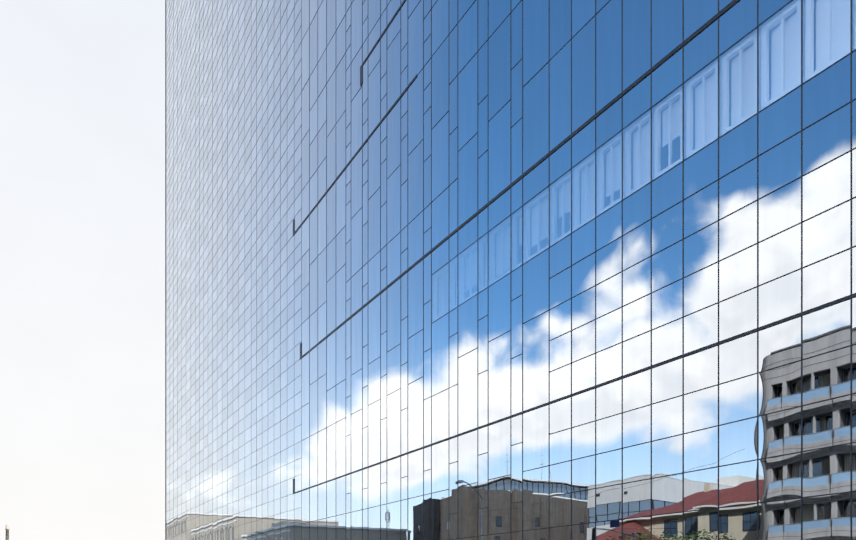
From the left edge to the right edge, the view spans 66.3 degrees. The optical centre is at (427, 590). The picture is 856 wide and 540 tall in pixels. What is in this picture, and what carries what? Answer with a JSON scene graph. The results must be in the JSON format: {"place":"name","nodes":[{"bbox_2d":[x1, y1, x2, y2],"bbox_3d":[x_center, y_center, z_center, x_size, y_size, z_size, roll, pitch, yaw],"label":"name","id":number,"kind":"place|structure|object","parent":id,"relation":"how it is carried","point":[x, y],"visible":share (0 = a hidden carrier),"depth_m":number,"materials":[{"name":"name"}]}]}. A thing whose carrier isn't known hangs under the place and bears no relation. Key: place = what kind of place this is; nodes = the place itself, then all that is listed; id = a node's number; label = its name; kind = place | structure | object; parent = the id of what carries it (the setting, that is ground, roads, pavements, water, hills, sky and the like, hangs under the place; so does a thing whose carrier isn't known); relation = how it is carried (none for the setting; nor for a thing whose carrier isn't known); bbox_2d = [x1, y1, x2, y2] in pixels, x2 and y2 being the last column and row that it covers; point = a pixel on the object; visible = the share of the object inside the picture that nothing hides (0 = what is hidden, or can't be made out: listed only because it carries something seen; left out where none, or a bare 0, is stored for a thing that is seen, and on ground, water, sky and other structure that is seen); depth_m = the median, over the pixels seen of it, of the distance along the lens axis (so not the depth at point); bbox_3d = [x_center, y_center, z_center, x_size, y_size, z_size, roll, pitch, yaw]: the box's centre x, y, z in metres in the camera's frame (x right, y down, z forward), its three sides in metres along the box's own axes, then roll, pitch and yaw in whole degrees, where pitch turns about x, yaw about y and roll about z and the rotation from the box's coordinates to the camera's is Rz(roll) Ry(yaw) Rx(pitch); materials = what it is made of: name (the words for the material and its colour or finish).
{"place":"outdoors","nodes":[
{"label":"outdoors","id":0,"kind":"place"},
{"bbox_2d":[0,0,164,539],"label":"sky","id":1,"kind":"structure","parent":0,"point":[82,82],"materials":[{"name":"white"}]},
{"bbox_2d":[166,0,855,539],"bbox_3d":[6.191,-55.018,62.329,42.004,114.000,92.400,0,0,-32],"label":"tower","id":2,"kind":"structure","parent":0,"point":[572,66],"depth_m":28.44,"materials":[{"name":"blue glass"}]},
{"bbox_2d":[165,0,855,539],"bbox_3d":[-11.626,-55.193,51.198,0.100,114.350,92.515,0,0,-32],"label":"window mullions","id":3,"kind":"object","parent":2,"relation":"attached to","point":[595,488],"visible":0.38,"depth_m":28.18,"materials":[{"name":"grey metal"}]},
{"bbox_2d":[293,0,855,493],"bbox_3d":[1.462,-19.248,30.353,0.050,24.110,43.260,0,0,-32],"label":"tower floor joints","id":4,"kind":"object","parent":2,"relation":"attached to","point":[663,60],"visible":0.81,"depth_m":25.09,"materials":[{"name":"black metal"}]},
{"bbox_2d":[432,0,855,322],"bbox_3d":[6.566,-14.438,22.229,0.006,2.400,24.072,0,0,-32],"label":"window glass","id":5,"kind":"object","parent":2,"relation":"attached to","point":[546,217],"visible":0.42,"depth_m":22.34,"materials":[{"name":"blue glass"}]},
{"bbox_2d":[643,0,845,181],"bbox_3d":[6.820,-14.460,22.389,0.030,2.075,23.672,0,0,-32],"label":"office blinds","id":6,"kind":"object","parent":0,"point":[778,59],"depth_m":17.97,"materials":[{"name":"fabric"}]},
{"label":"ground surface","id":7,"kind":"structure","parent":0,"visible":0},
{"bbox_2d":[5,525,8,539],"bbox_3d":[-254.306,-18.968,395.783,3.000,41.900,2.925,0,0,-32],"label":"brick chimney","id":8,"kind":"object","parent":7,"relation":"on","point":[7,532],"visible":1,"depth_m":395.08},
{"bbox_3d":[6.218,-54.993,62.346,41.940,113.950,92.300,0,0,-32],"label":"tower","id":9,"kind":"object","parent":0,"visible":0},
{"bbox_2d":[661,1,815,170],"bbox_3d":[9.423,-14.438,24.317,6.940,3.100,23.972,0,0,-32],"label":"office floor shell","id":10,"kind":"object","parent":9,"relation":"on","point":[674,157],"depth_m":20.88,"materials":[{"name":"grey paint"}]},
{"bbox_2d":[641,0,855,186],"bbox_3d":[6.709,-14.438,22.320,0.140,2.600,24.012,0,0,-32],"label":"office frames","id":11,"kind":"structure","parent":10,"relation":"on","point":[826,65],"depth_m":18.10,"materials":[{"name":"metal"}]}
]}

